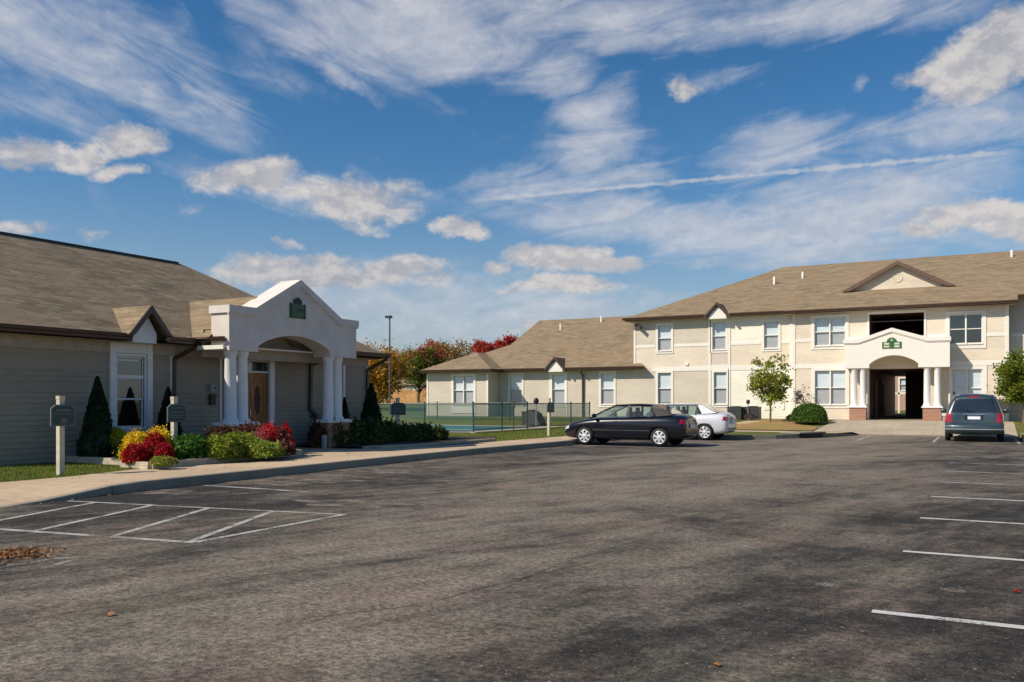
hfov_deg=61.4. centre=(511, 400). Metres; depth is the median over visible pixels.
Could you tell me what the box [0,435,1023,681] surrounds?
parking lot
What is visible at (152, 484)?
kerb
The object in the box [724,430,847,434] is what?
corner lawn
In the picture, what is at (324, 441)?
stub post
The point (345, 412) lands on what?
arborvitae
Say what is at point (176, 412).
sign post
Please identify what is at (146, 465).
timber border
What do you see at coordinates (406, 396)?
wooden fence
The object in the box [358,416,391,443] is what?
juniper shrub
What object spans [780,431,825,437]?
storm drain
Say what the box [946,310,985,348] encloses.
window
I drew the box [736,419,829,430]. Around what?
mulch bed
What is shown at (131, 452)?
red mum
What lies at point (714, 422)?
white car
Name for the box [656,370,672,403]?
window
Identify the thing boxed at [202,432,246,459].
yellow green shrub
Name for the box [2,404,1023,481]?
ground
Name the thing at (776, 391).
young tree
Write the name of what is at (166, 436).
yellow mum
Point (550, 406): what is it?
sign post
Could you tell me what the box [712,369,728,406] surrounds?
window
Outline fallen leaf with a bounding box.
[103,611,114,615]
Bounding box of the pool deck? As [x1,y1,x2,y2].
[410,424,559,432]
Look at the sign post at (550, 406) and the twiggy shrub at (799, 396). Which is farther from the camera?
the twiggy shrub at (799, 396)
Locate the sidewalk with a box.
[0,430,845,505]
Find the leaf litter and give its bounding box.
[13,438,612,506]
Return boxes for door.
[248,373,265,427]
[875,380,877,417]
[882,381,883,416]
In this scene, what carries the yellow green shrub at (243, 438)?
on the flower bed soil
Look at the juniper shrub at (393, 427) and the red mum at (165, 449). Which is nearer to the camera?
the red mum at (165, 449)
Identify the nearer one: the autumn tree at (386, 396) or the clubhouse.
the clubhouse
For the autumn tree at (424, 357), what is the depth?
84.95 m
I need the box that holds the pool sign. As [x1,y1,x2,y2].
[513,401,515,429]
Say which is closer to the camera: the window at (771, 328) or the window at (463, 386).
the window at (771, 328)
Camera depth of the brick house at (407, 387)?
136.51 m
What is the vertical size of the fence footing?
0.120 m
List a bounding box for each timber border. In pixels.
[65,449,301,468]
[362,438,496,448]
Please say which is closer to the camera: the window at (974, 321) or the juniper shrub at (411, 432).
the juniper shrub at (411, 432)
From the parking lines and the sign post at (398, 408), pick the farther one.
the sign post at (398, 408)
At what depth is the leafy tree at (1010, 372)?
38.23 m
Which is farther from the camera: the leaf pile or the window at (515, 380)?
the window at (515, 380)
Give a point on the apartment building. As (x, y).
(852, 340)
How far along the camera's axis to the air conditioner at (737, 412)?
44.96 m
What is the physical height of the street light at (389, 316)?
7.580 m
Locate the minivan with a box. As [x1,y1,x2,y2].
[940,391,1009,440]
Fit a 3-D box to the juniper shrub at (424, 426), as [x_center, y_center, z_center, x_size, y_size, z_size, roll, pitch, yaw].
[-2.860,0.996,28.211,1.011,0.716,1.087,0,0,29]
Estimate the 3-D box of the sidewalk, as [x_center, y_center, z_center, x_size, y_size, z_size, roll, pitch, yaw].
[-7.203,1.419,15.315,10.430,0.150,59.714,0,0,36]
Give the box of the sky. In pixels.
[0,0,1023,359]
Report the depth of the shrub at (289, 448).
19.88 m
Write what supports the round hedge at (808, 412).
on the mulch bed
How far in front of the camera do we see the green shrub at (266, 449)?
19.06 m
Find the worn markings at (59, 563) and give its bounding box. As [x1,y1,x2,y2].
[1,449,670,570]
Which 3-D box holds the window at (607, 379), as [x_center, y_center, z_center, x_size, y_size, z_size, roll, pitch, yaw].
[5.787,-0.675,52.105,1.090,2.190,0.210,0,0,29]
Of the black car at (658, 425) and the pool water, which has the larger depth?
the pool water
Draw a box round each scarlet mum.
[258,415,278,441]
[281,420,293,441]
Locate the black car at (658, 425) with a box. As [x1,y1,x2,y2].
[565,403,697,446]
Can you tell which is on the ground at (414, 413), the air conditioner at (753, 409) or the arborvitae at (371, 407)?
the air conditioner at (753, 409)
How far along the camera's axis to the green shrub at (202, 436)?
18.86 m
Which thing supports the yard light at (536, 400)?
on the pool deck
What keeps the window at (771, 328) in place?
in the apartment building
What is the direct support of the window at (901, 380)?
in the brick house at (900, 383)
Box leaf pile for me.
[0,545,67,563]
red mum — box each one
[120,441,152,463]
[142,427,167,458]
[152,438,175,457]
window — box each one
[116,353,146,431]
[451,374,475,412]
[508,372,523,406]
[550,372,565,406]
[599,371,615,406]
[656,323,672,353]
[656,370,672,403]
[710,319,727,352]
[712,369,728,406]
[762,319,780,351]
[811,314,848,349]
[811,367,848,407]
[898,377,905,391]
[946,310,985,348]
[949,366,986,401]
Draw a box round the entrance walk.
[753,419,1017,436]
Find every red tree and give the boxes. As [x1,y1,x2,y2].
[472,338,499,352]
[492,331,517,348]
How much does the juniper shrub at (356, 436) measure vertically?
0.944 m
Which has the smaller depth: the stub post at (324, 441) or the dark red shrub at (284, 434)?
the dark red shrub at (284, 434)
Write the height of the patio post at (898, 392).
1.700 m
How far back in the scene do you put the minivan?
31.06 m
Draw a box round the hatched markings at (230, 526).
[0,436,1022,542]
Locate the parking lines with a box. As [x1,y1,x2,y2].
[872,496,1023,628]
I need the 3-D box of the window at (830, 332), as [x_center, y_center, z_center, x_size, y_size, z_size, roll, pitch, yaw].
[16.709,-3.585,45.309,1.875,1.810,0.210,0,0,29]
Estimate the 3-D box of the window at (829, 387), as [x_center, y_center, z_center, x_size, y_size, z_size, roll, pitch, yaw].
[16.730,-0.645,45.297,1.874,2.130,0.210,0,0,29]
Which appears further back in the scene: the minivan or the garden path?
the garden path
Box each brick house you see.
[396,378,426,389]
[895,376,905,409]
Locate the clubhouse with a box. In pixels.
[0,231,390,466]
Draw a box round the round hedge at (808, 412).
[790,403,828,421]
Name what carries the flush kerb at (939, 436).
on the ground at (414, 413)
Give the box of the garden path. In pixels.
[737,420,758,423]
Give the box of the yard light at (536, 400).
[533,398,538,425]
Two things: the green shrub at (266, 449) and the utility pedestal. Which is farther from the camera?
the utility pedestal
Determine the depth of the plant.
16.77 m
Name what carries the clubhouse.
on the ground at (414, 413)
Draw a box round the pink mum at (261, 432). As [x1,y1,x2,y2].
[248,425,270,441]
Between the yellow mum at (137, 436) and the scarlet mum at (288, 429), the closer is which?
the yellow mum at (137, 436)
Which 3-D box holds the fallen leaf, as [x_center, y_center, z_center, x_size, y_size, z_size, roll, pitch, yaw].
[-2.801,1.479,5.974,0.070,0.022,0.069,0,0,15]
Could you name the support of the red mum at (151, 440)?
on the flower bed soil
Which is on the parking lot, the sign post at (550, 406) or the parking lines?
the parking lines
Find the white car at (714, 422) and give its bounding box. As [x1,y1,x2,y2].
[645,403,736,439]
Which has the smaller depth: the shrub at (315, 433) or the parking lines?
the parking lines
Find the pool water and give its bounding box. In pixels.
[431,425,529,430]
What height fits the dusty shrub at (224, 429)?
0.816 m
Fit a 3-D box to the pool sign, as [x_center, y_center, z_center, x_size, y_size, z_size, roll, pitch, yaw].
[0.098,0.740,38.903,0.060,1.420,0.480,0,0,9]
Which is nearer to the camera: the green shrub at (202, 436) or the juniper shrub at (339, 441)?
the green shrub at (202, 436)
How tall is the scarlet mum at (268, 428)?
0.939 m
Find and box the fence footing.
[470,426,565,432]
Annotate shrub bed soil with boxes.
[294,436,494,446]
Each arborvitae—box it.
[75,376,118,457]
[155,387,182,437]
[342,397,349,418]
[360,382,381,427]
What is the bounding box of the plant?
[149,455,178,465]
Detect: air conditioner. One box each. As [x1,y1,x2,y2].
[727,406,743,418]
[744,406,760,418]
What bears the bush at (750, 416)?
on the mulch bed
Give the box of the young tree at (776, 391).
[746,353,795,421]
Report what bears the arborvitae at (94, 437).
on the flower bed soil
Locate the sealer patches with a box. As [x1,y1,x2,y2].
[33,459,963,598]
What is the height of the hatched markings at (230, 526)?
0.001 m
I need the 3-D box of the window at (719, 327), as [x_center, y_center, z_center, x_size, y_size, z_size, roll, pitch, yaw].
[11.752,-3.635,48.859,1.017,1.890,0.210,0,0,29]
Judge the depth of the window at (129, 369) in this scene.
20.64 m
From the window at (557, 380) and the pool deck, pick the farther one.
the window at (557, 380)
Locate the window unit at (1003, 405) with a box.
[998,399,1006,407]
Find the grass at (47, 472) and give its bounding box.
[0,427,565,481]
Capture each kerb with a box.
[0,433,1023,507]
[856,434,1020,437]
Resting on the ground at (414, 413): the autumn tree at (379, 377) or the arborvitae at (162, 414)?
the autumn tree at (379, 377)
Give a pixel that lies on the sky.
(465, 170)
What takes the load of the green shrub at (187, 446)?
on the flower bed soil
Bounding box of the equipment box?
[521,411,525,424]
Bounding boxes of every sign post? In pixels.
[50,396,75,474]
[167,397,185,438]
[391,398,405,423]
[547,398,553,435]
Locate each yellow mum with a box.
[112,427,147,460]
[143,424,173,443]
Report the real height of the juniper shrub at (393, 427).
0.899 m
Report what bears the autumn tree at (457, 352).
on the ground at (414, 413)
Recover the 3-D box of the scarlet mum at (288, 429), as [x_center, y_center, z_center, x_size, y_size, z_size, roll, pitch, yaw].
[-5.483,0.888,20.902,0.464,0.803,0.481,0,0,29]
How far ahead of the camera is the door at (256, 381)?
24.27 m
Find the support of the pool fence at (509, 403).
on the ground at (414, 413)
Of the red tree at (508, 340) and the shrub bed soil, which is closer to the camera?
the shrub bed soil
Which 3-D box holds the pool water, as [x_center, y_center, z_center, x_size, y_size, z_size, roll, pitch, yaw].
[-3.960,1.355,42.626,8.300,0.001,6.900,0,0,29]
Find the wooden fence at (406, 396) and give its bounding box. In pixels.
[384,390,426,402]
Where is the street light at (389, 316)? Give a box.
[385,315,391,413]
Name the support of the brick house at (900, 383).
on the ground at (414, 413)
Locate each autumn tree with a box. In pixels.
[364,337,419,406]
[375,348,400,407]
[395,338,452,406]
[432,337,473,361]
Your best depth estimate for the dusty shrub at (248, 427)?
20.56 m
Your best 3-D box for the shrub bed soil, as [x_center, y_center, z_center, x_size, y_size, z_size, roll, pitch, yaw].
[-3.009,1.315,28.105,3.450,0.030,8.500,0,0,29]
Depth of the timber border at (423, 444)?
25.63 m
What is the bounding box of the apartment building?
[418,250,1023,420]
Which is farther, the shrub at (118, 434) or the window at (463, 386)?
the window at (463, 386)
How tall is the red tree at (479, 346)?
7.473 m
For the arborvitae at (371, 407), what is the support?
on the shrub bed soil
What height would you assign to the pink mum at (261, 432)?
0.751 m
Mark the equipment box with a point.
(523, 417)
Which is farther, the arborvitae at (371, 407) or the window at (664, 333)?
the window at (664, 333)
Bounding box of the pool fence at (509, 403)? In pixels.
[377,401,589,431]
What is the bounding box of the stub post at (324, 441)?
[322,435,326,448]
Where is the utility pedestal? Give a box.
[942,413,945,432]
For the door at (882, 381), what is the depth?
50.09 m
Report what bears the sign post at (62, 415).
on the ground at (414, 413)
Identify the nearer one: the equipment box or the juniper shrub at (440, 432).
the juniper shrub at (440, 432)
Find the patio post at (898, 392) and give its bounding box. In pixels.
[895,391,905,412]
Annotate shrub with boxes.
[109,425,125,457]
[170,432,208,459]
[197,433,210,457]
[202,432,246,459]
[204,423,237,436]
[231,431,264,457]
[235,418,264,435]
[243,438,285,457]
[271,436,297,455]
[273,424,290,440]
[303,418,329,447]
[322,412,350,446]
[344,414,370,444]
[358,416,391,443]
[382,415,404,441]
[398,420,425,441]
[415,420,436,440]
[428,424,449,440]
[791,384,809,405]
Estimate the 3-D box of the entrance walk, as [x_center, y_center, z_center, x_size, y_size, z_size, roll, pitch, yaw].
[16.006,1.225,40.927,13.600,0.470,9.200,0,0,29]
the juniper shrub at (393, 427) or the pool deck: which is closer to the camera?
the juniper shrub at (393, 427)
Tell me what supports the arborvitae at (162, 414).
on the flower bed soil
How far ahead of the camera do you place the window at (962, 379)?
42.27 m
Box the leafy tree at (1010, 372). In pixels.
[986,347,1023,423]
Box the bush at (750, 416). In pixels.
[744,413,757,418]

